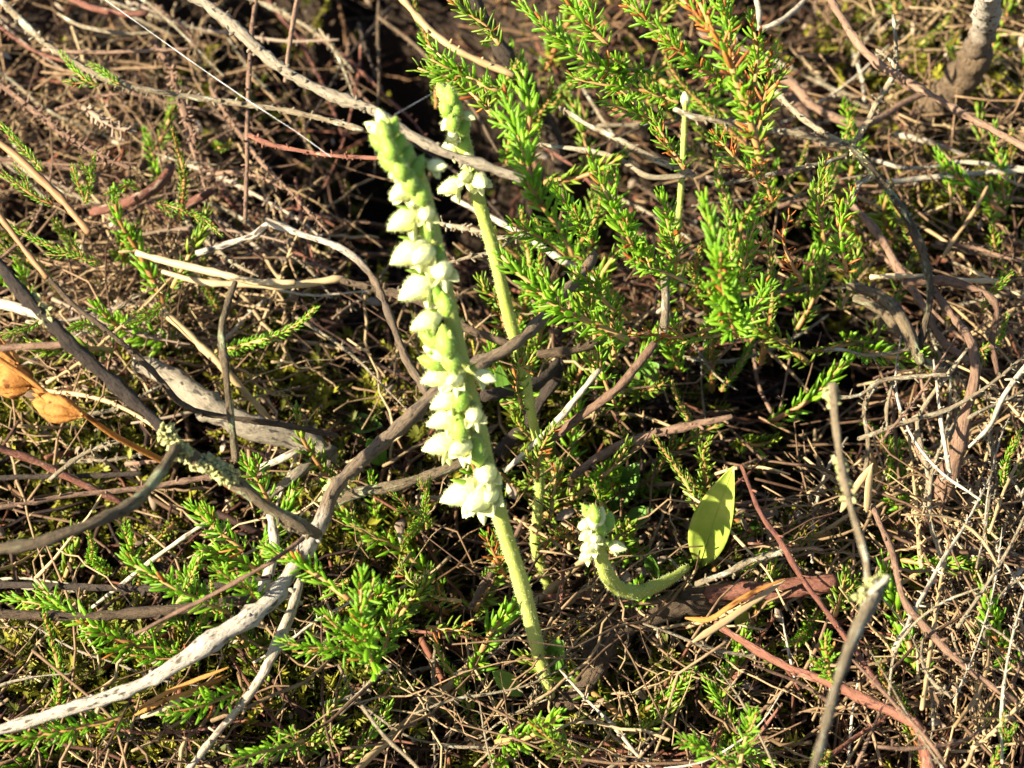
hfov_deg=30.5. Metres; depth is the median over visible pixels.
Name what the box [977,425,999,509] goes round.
dead twig
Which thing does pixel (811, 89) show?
dead twig
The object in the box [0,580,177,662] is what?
heather sprig
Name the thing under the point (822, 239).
sprig
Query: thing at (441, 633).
dead twig
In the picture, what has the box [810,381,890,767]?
blurred twig
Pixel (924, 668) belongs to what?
dead twig
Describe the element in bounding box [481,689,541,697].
dead twig
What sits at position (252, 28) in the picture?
thin twig
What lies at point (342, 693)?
sprig
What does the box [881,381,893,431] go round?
hanging twig
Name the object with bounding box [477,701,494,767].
dead twig
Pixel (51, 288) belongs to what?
sprig
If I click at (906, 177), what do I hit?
dead twig
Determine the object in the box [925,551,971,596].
dead twig
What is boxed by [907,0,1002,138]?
branch
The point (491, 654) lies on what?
dead twig
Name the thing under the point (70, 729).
heather sprig
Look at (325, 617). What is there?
sprig
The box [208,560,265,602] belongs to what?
heather sprig
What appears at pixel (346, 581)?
sprig
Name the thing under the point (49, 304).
dead twig
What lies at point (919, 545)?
dead twig
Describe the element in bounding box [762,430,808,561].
dead twig
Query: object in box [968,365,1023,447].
pale twig
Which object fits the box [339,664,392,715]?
pale stick
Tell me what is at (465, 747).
dead twig
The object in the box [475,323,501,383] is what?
dead twig
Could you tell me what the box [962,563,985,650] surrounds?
sprig
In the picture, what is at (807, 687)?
dead twig
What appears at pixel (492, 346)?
sprig
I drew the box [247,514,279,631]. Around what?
bleached stick
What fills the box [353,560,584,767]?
tan stalk
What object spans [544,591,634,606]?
red root
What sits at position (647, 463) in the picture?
dead twig
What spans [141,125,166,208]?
sprig
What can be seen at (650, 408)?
fallen needles
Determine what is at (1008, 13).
sprig
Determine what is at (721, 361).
dead twig
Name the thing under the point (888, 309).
lichen branch
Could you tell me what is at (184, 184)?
sprig
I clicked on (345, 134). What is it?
dead twig
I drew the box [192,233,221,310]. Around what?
sprig
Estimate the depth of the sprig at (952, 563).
0.23 m
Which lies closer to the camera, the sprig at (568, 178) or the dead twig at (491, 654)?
the dead twig at (491, 654)
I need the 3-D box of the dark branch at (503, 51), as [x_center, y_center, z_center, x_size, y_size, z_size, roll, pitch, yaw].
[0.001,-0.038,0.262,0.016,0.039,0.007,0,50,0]
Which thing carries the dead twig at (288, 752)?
on the moss
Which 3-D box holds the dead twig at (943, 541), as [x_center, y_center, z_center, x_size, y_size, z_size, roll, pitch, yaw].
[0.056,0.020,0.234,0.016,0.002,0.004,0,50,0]
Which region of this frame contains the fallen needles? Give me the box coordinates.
[0,0,1023,767]
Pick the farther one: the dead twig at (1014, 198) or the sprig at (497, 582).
the dead twig at (1014, 198)
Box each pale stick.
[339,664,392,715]
[360,705,419,767]
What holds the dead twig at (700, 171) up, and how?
on the ground
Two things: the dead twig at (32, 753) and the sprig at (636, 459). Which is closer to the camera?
the dead twig at (32, 753)
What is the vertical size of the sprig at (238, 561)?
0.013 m
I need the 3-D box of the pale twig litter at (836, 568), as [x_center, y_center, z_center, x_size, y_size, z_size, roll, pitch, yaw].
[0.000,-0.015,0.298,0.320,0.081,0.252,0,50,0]
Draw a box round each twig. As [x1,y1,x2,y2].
[0,0,364,131]
[0,10,59,43]
[0,20,87,87]
[0,26,98,70]
[0,70,111,139]
[0,76,130,170]
[0,140,91,234]
[0,154,66,217]
[0,155,121,228]
[0,156,54,258]
[0,157,83,172]
[0,211,48,278]
[0,248,64,294]
[0,274,102,319]
[0,445,123,503]
[0,471,142,480]
[0,474,214,509]
[0,489,73,503]
[0,546,45,570]
[0,576,65,582]
[0,673,68,687]
[7,154,98,204]
[16,421,90,431]
[21,291,145,365]
[21,588,101,592]
[25,296,171,325]
[29,659,86,759]
[30,623,197,686]
[34,494,102,578]
[42,47,190,54]
[43,158,141,168]
[44,269,338,437]
[45,277,172,384]
[45,389,153,428]
[48,440,120,481]
[51,297,190,345]
[55,84,142,110]
[57,12,156,36]
[58,452,144,466]
[59,279,139,313]
[61,49,204,191]
[61,350,153,381]
[63,325,116,363]
[64,382,160,422]
[68,0,148,17]
[73,177,138,191]
[79,104,137,139]
[80,183,239,231]
[80,306,185,336]
[87,312,231,335]
[89,163,174,217]
[94,169,168,332]
[96,574,175,611]
[99,636,234,690]
[101,0,211,33]
[104,1,171,34]
[105,720,241,737]
[110,698,279,712]
[124,460,185,466]
[126,555,171,607]
[128,92,276,134]
[131,172,229,253]
[131,386,300,423]
[132,1,338,45]
[141,0,223,76]
[141,124,302,187]
[142,225,295,245]
[143,66,234,137]
[149,38,202,146]
[154,4,206,71]
[156,153,240,169]
[157,231,282,283]
[160,275,317,326]
[178,103,206,190]
[178,158,334,249]
[182,212,258,276]
[184,189,212,209]
[195,217,428,394]
[199,184,228,271]
[202,155,328,265]
[202,200,332,298]
[204,170,283,191]
[208,89,299,142]
[209,86,329,233]
[210,214,335,272]
[217,290,274,344]
[218,280,239,462]
[227,38,284,106]
[231,508,317,593]
[236,472,307,502]
[241,0,259,219]
[247,132,378,160]
[248,209,377,225]
[250,0,354,72]
[250,445,271,484]
[253,582,380,663]
[254,216,307,338]
[266,0,343,138]
[267,714,353,766]
[273,446,413,571]
[275,424,315,519]
[278,286,400,298]
[283,0,298,82]
[284,406,365,439]
[294,177,319,276]
[295,316,407,410]
[304,6,390,129]
[313,34,439,158]
[318,28,354,96]
[320,658,464,705]
[323,43,362,188]
[332,263,389,319]
[335,544,379,644]
[338,664,449,749]
[340,278,507,344]
[344,37,400,119]
[355,23,383,91]
[369,0,382,179]
[377,15,498,152]
[380,627,507,656]
[397,203,459,264]
[399,0,515,77]
[408,141,524,247]
[413,511,500,550]
[413,666,566,714]
[415,495,440,501]
[423,529,484,626]
[429,620,440,767]
[435,565,491,587]
[435,742,510,752]
[439,215,545,243]
[449,239,510,264]
[454,623,521,673]
[455,665,519,741]
[468,515,527,610]
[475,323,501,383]
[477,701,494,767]
[478,697,547,739]
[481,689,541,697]
[486,567,596,609]
[508,665,516,767]
[510,520,575,526]
[513,517,577,559]
[520,411,669,447]
[528,423,585,508]
[529,615,590,698]
[530,141,686,179]
[536,338,600,357]
[544,148,651,275]
[544,318,693,366]
[544,341,657,447]
[556,503,571,606]
[558,106,695,177]
[559,668,653,767]
[562,106,721,159]
[565,467,575,549]
[570,414,733,479]
[581,87,639,167]
[595,95,734,129]
[598,190,691,240]
[605,66,668,118]
[607,691,694,767]
[608,100,762,127]
[619,456,758,489]
[622,407,738,462]
[629,338,755,363]
[634,181,705,236]
[642,623,757,659]
[643,436,740,468]
[648,361,695,416]
[651,151,769,225]
[661,495,799,508]
[664,690,782,767]
[665,721,808,764]
[669,557,731,650]
[682,314,828,366]
[682,490,787,610]
[683,407,749,424]
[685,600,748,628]
[691,173,882,206]
[692,343,737,390]
[693,317,812,353]
[694,481,806,514]
[694,546,790,586]
[695,284,845,317]
[696,141,759,185]
[697,339,709,418]
[698,70,755,160]
[698,216,837,267]
[700,713,724,767]
[713,227,792,292]
[713,620,935,767]
[714,665,775,767]
[715,464,790,474]
[722,62,762,212]
[726,66,804,146]
[729,569,814,683]
[730,702,782,767]
[731,43,869,102]
[735,459,759,491]
[737,504,785,515]
[739,464,898,705]
[744,224,766,321]
[748,537,830,554]
[750,332,825,409]
[751,279,778,415]
[752,663,826,702]
[757,329,826,376]
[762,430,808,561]
[766,615,855,694]
[775,317,796,408]
[775,541,817,568]
[777,172,956,207]
[778,272,869,326]
[780,44,889,123]
[780,617,795,676]
[786,56,848,109]
[794,120,829,129]
[794,475,886,547]
[799,563,890,576]
[801,139,836,257]
[803,60,908,123]
[808,437,848,563]
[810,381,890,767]
[812,96,947,122]
[819,661,831,767]
[823,675,934,762]
[824,346,910,361]
[829,98,894,198]
[838,586,900,665]
[841,372,946,400]
[845,67,925,86]
[846,35,867,103]
[847,653,866,767]
[848,192,985,289]
[850,218,965,343]
[852,0,897,65]
[852,659,947,767]
[852,697,886,767]
[856,354,953,386]
[857,218,928,280]
[857,355,1023,440]
[858,379,878,516]
[862,148,982,197]
[869,650,943,767]
[870,503,1017,703]
[871,158,1023,169]
[873,368,917,379]
[874,19,917,77]
[877,726,986,750]
[880,336,956,442]
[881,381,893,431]
[883,599,936,729]
[884,55,1023,100]
[886,168,1023,185]
[887,587,981,695]
[891,335,980,500]
[891,389,947,502]
[891,475,991,650]
[893,132,969,157]
[894,79,1020,111]
[895,109,920,119]
[900,0,954,71]
[901,508,997,565]
[901,527,1017,559]
[902,412,992,584]
[903,415,925,568]
[912,348,967,516]
[916,324,941,464]
[916,632,952,697]
[919,338,959,480]
[920,525,953,710]
[921,433,957,602]
[922,604,1023,669]
[923,413,958,556]
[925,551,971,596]
[926,292,1023,404]
[929,673,957,759]
[930,376,954,469]
[931,243,1023,260]
[933,317,1000,340]
[933,359,951,474]
[935,240,1023,264]
[935,557,962,669]
[936,42,975,116]
[938,290,1023,309]
[940,676,960,767]
[941,186,988,257]
[945,360,1023,422]
[946,165,965,275]
[951,304,1023,382]
[953,261,1023,298]
[953,527,1002,702]
[953,587,991,727]
[956,516,1023,628]
[957,10,989,96]
[963,186,1023,201]
[965,298,1021,366]
[967,390,1023,419]
[967,617,992,742]
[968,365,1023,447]
[970,695,1023,750]
[975,391,996,568]
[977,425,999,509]
[977,471,1023,525]
[977,619,1023,659]
[979,466,1020,568]
[982,399,1020,541]
[982,576,1023,643]
[987,448,1023,533]
[988,623,1007,709]
[994,594,1023,763]
[995,541,1023,589]
[997,461,1023,595]
[1007,593,1023,643]
[1009,633,1023,689]
[1017,309,1023,445]
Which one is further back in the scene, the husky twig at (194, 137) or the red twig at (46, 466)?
the husky twig at (194, 137)
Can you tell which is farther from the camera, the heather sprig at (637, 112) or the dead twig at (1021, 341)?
the dead twig at (1021, 341)
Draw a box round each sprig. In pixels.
[0,221,34,239]
[0,241,41,267]
[0,275,6,286]
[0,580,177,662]
[0,707,124,750]
[1,744,88,767]
[3,236,62,300]
[12,257,37,293]
[21,335,114,364]
[41,609,70,730]
[49,518,89,603]
[51,218,88,255]
[85,530,112,575]
[87,296,173,356]
[94,710,138,738]
[107,182,171,303]
[108,216,143,267]
[115,546,232,620]
[117,519,142,574]
[120,640,198,666]
[122,552,202,664]
[130,521,179,606]
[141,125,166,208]
[152,74,181,148]
[155,283,197,313]
[155,682,240,724]
[161,200,213,289]
[170,126,190,221]
[170,596,197,676]
[174,549,206,583]
[180,571,281,706]
[181,497,246,556]
[189,577,214,640]
[191,539,279,587]
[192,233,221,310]
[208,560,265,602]
[210,137,232,153]
[215,306,319,356]
[222,724,305,767]
[227,479,302,575]
[238,450,278,512]
[247,635,295,666]
[256,537,353,604]
[272,631,377,667]
[281,724,350,757]
[290,400,356,518]
[304,567,350,594]
[310,610,359,634]
[312,671,352,748]
[313,606,377,666]
[334,505,447,590]
[342,562,388,681]
[343,698,394,763]
[350,580,455,626]
[359,579,383,641]
[363,468,388,556]
[371,570,398,633]
[374,595,407,656]
[374,668,403,704]
[387,560,436,635]
[394,561,461,608]
[406,57,496,117]
[412,0,440,108]
[417,32,499,97]
[425,613,486,642]
[432,632,481,740]
[441,429,475,475]
[447,0,502,45]
[460,537,516,618]
[463,576,531,679]
[473,264,515,339]
[476,381,495,389]
[479,527,509,576]
[481,37,518,58]
[483,325,506,374]
[487,74,580,259]
[487,752,518,767]
[490,244,629,348]
[491,52,522,106]
[491,219,553,316]
[494,707,568,757]
[498,130,516,165]
[498,468,558,507]
[499,372,570,410]
[501,346,537,410]
[502,215,569,263]
[508,48,542,164]
[508,406,573,498]
[511,0,654,84]
[511,648,628,723]
[515,205,536,322]
[517,321,525,332]
[518,440,545,498]
[521,418,561,481]
[526,243,550,376]
[528,716,588,762]
[531,214,632,321]
[532,75,558,137]
[532,522,582,550]
[538,0,594,71]
[541,433,635,528]
[542,457,568,521]
[543,145,630,193]
[543,376,590,507]
[546,175,599,246]
[549,41,601,113]
[556,16,608,54]
[559,0,611,45]
[561,81,597,171]
[562,325,591,401]
[563,264,620,315]
[565,70,679,108]
[566,499,624,533]
[567,266,612,382]
[569,166,609,256]
[573,465,679,504]
[575,511,622,537]
[577,182,604,264]
[577,243,623,314]
[583,343,623,410]
[584,460,628,499]
[585,146,674,277]
[585,518,640,575]
[591,479,663,573]
[592,90,663,129]
[599,290,623,366]
[603,698,684,749]
[608,405,646,475]
[609,321,662,396]
[615,428,626,474]
[618,0,676,47]
[619,239,698,293]
[620,545,649,567]
[625,573,661,609]
[627,323,713,344]
[628,376,668,403]
[631,61,679,124]
[632,434,679,503]
[639,26,683,113]
[641,665,697,714]
[646,105,691,170]
[651,0,679,30]
[652,24,724,90]
[652,434,720,571]
[653,185,690,261]
[655,226,683,303]
[657,135,707,165]
[658,69,757,118]
[659,311,689,373]
[660,44,752,149]
[660,543,734,576]
[669,376,713,489]
[673,730,730,767]
[675,320,754,349]
[676,0,775,165]
[676,423,724,451]
[678,468,762,538]
[687,59,745,124]
[687,241,711,316]
[691,122,725,150]
[691,262,721,392]
[694,434,715,496]
[696,186,754,344]
[698,0,732,15]
[698,244,750,335]
[699,625,806,683]
[700,622,755,713]
[700,671,738,730]
[704,0,747,65]
[708,123,759,180]
[710,134,738,269]
[713,707,747,756]
[715,715,727,767]
[719,305,762,391]
[723,731,777,767]
[724,184,771,255]
[725,702,761,767]
[728,557,782,637]
[729,431,781,463]
[729,528,831,576]
[730,213,772,291]
[737,144,779,201]
[738,272,780,337]
[739,6,782,81]
[742,51,794,141]
[743,271,765,303]
[745,314,815,368]
[755,214,780,364]
[761,140,809,215]
[761,158,782,212]
[765,236,834,307]
[767,354,852,427]
[773,208,803,284]
[780,600,830,647]
[790,240,819,301]
[792,247,829,330]
[793,102,859,227]
[805,180,837,274]
[806,153,835,229]
[806,334,908,355]
[807,629,840,683]
[809,749,831,766]
[823,563,862,616]
[825,183,862,272]
[830,182,869,246]
[836,235,866,309]
[837,96,868,183]
[839,331,930,369]
[858,417,934,455]
[859,249,920,339]
[866,190,899,248]
[869,437,909,556]
[875,549,934,673]
[877,658,920,767]
[880,489,922,512]
[885,0,905,17]
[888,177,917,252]
[899,1,958,66]
[899,552,985,576]
[901,343,993,418]
[901,347,947,395]
[932,144,955,198]
[936,150,1006,219]
[944,30,959,57]
[950,30,975,97]
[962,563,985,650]
[962,691,1019,743]
[971,101,1010,237]
[975,495,1004,551]
[975,581,1023,674]
[987,118,1013,206]
[987,211,1016,281]
[989,0,1019,68]
[992,128,1015,210]
[1007,462,1023,489]
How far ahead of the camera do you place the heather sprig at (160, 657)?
0.21 m
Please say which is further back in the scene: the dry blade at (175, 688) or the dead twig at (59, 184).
the dead twig at (59, 184)
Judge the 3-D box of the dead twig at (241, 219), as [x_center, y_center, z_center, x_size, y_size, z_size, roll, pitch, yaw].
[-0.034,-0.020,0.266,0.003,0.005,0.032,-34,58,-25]
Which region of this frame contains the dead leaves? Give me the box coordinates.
[0,337,172,466]
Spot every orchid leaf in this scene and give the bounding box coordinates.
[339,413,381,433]
[493,670,522,696]
[494,365,509,399]
[545,639,564,669]
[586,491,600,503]
[603,462,639,512]
[623,506,652,526]
[634,362,658,385]
[644,555,659,580]
[688,466,734,568]
[734,611,751,633]
[749,519,761,550]
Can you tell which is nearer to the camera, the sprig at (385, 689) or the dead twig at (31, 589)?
the sprig at (385, 689)
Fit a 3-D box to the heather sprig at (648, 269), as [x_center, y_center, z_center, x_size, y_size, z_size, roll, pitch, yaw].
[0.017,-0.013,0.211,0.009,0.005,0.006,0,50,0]
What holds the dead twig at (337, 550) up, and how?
on the ground
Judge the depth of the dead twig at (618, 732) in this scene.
0.22 m
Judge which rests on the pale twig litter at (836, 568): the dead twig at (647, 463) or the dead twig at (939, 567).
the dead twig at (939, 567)
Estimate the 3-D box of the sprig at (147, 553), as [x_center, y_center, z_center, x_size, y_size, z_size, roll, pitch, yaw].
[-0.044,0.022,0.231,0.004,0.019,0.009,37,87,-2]
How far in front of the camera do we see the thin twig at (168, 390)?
0.23 m
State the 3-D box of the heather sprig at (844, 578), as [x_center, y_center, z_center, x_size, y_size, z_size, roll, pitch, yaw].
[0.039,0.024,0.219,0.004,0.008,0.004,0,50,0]
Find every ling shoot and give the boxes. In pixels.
[0,121,44,171]
[0,162,53,206]
[0,318,39,339]
[9,223,102,265]
[56,319,102,338]
[58,50,98,88]
[70,163,86,196]
[77,151,96,203]
[87,61,120,84]
[104,179,141,203]
[126,302,162,326]
[157,200,222,236]
[387,491,432,528]
[399,509,428,547]
[417,474,431,529]
[880,432,895,490]
[979,312,1009,367]
[980,269,1013,311]
[988,709,1018,767]
[998,427,1022,486]
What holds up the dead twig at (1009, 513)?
on the pale twig litter at (836, 568)
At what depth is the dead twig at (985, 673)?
0.21 m
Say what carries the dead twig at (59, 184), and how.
on the pale twig litter at (836, 568)
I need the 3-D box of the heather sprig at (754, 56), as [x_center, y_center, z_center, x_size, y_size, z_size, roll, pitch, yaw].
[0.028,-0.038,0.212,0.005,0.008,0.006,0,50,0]
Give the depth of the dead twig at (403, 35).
0.29 m
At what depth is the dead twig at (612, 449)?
0.23 m
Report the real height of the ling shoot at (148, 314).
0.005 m
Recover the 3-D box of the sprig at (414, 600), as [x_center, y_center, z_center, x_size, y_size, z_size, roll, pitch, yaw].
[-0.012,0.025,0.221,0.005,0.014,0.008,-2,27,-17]
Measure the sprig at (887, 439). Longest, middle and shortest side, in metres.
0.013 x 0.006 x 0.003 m
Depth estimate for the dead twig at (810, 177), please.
0.27 m
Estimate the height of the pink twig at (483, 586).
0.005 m
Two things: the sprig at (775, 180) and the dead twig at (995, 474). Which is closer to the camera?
the dead twig at (995, 474)
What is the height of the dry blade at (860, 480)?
0.006 m
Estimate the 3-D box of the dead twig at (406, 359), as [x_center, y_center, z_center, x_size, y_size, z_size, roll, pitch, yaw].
[-0.022,-0.012,0.233,0.039,0.006,0.010,31,57,23]
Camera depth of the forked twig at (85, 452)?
0.23 m
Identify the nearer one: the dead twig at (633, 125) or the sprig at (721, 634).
the sprig at (721, 634)
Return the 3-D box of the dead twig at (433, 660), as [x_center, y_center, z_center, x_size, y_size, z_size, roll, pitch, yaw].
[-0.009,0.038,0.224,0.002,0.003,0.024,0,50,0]
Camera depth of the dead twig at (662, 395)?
0.26 m
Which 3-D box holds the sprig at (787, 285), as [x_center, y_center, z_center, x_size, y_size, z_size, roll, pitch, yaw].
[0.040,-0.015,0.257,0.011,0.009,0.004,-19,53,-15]
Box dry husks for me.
[0,0,1023,767]
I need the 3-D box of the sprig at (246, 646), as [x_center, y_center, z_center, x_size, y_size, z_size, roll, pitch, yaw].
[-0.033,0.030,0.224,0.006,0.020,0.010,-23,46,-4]
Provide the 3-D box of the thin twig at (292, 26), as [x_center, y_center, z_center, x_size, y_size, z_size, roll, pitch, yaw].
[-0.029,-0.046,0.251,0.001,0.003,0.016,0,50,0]
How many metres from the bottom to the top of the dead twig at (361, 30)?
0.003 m
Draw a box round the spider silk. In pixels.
[107,1,330,156]
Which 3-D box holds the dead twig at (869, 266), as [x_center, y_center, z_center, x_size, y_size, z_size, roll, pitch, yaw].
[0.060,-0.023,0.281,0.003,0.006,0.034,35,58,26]
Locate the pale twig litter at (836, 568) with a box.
[0,0,1023,767]
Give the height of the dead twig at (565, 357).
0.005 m
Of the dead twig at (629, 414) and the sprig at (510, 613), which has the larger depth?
the dead twig at (629, 414)
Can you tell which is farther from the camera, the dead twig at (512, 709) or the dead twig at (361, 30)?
the dead twig at (361, 30)
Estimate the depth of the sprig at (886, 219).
0.27 m
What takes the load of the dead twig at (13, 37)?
on the ground
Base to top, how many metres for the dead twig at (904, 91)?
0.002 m
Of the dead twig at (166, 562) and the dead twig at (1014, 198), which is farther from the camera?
the dead twig at (1014, 198)
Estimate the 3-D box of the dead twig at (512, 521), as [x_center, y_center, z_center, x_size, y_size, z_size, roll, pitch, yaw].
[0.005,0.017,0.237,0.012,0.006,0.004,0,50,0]
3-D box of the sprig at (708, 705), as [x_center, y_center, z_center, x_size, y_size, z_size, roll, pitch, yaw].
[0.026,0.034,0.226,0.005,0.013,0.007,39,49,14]
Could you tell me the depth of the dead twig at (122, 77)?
0.29 m
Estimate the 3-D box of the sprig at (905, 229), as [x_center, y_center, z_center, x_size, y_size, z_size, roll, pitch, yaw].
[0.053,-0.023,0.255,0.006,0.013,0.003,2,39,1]
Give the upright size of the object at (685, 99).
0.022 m
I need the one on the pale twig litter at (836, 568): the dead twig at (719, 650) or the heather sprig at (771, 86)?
the dead twig at (719, 650)
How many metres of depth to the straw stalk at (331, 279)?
0.24 m
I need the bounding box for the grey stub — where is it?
[659,271,669,333]
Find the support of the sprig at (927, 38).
on the ground
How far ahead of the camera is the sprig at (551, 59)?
0.28 m
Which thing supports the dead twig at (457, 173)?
on the ground
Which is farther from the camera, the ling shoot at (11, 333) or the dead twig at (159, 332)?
the dead twig at (159, 332)
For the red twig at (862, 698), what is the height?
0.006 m
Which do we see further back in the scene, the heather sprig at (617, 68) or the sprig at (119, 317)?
the sprig at (119, 317)
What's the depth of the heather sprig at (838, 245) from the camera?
0.22 m
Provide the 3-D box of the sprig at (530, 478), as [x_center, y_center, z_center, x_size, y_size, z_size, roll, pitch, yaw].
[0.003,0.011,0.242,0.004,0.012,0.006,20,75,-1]
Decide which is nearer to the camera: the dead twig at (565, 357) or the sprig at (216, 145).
the dead twig at (565, 357)
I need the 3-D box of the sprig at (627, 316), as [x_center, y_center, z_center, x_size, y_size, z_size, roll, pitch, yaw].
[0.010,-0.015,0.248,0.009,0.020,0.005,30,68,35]
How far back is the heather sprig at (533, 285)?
0.21 m
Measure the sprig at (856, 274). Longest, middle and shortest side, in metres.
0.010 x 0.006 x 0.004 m
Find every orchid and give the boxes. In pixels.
[365,108,556,698]
[434,82,551,590]
[577,503,691,600]
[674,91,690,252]
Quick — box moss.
[0,0,1023,767]
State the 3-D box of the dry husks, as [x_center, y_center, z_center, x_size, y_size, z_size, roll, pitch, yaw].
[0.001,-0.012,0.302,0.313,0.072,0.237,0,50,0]
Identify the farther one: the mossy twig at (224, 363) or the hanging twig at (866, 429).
the hanging twig at (866, 429)
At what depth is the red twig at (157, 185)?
0.25 m
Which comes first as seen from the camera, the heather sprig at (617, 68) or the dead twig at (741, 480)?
the heather sprig at (617, 68)
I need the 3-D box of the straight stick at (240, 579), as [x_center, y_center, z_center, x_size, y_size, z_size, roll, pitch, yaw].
[-0.031,0.022,0.201,0.019,0.010,0.006,0,50,0]
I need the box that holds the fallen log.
[131,354,338,467]
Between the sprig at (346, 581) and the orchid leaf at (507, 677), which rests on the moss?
the orchid leaf at (507, 677)
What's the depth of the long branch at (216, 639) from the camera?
0.21 m
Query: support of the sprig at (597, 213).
on the ground
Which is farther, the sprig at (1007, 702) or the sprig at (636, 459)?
the sprig at (636, 459)
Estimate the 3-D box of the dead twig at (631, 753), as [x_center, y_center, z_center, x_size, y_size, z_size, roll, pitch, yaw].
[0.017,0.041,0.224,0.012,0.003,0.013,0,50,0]
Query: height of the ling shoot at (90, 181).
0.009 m
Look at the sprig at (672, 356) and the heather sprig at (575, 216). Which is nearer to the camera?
the heather sprig at (575, 216)
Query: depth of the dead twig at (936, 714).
0.22 m
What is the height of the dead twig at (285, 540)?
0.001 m
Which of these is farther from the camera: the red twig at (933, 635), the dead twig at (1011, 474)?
the dead twig at (1011, 474)
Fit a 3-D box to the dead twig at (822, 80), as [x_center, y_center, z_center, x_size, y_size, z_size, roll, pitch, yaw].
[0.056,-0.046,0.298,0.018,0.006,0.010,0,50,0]
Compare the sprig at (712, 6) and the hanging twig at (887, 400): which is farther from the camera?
the sprig at (712, 6)
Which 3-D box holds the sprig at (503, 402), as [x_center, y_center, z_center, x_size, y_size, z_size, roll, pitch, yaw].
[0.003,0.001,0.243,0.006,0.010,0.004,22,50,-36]
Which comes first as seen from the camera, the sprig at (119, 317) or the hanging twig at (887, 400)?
the hanging twig at (887, 400)
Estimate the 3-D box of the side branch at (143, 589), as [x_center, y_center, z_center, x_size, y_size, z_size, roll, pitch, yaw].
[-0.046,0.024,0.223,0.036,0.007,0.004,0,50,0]
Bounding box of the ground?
[0,0,1023,767]
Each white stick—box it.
[451,196,594,280]
[503,368,600,472]
[754,0,806,30]
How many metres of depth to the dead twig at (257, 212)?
0.28 m
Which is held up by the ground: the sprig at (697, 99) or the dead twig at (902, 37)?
the sprig at (697, 99)
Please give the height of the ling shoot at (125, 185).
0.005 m
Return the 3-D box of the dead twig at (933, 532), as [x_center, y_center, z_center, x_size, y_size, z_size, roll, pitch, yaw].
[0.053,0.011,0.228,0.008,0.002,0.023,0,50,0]
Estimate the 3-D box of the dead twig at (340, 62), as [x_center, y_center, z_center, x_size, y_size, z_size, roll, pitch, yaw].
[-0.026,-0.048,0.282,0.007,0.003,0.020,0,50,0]
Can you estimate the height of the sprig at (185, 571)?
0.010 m
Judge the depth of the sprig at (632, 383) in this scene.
0.24 m
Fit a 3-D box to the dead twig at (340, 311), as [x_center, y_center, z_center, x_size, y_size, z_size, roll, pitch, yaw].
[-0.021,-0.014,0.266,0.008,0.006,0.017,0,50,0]
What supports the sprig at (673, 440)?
on the ground
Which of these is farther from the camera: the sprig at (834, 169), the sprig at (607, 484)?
the sprig at (834, 169)
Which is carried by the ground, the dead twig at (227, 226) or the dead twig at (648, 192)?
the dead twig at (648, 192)
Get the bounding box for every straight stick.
[91,522,205,608]
[134,536,304,634]
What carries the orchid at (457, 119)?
on the ground
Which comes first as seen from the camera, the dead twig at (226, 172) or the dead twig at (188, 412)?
the dead twig at (188, 412)
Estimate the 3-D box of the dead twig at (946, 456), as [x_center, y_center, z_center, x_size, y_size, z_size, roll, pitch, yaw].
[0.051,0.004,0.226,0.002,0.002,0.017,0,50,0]
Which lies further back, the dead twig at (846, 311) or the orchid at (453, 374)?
the dead twig at (846, 311)
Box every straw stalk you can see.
[135,250,296,286]
[160,307,274,420]
[161,270,344,289]
[869,273,1000,283]
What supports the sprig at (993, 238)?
on the ground
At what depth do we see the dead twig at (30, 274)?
0.26 m
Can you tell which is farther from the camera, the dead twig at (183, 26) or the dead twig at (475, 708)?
the dead twig at (183, 26)
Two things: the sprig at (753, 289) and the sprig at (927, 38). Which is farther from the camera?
the sprig at (927, 38)
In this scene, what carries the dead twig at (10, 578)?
on the ground
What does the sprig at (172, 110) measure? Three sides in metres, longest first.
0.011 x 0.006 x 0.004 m
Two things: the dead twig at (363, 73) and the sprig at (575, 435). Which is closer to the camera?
the sprig at (575, 435)
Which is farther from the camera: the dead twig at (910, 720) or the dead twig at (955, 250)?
the dead twig at (955, 250)
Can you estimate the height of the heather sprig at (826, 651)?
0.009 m
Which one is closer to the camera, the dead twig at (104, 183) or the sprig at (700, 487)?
the sprig at (700, 487)
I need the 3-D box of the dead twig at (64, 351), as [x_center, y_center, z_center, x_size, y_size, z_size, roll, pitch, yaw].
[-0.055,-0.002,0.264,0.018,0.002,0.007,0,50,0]
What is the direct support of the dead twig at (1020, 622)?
on the pale twig litter at (836, 568)
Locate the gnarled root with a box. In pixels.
[550,573,839,715]
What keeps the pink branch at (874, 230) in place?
on the ground
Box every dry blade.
[134,674,223,715]
[136,667,228,709]
[136,688,203,718]
[156,674,231,709]
[685,578,785,622]
[692,580,784,642]
[840,463,872,512]
[864,465,872,511]
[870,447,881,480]
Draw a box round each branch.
[0,251,597,733]
[0,258,321,553]
[0,574,271,596]
[185,578,303,767]
[188,0,524,182]
[259,446,301,470]
[266,445,337,499]
[334,459,467,507]
[469,0,572,203]
[480,357,564,457]
[673,14,956,374]
[766,64,925,128]
[774,80,820,147]
[828,0,1023,150]
[846,279,925,364]
[847,201,970,365]
[900,275,999,540]
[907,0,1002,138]
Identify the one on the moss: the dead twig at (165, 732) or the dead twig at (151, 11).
the dead twig at (165, 732)
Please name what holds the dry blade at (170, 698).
on the dry blade at (155, 712)

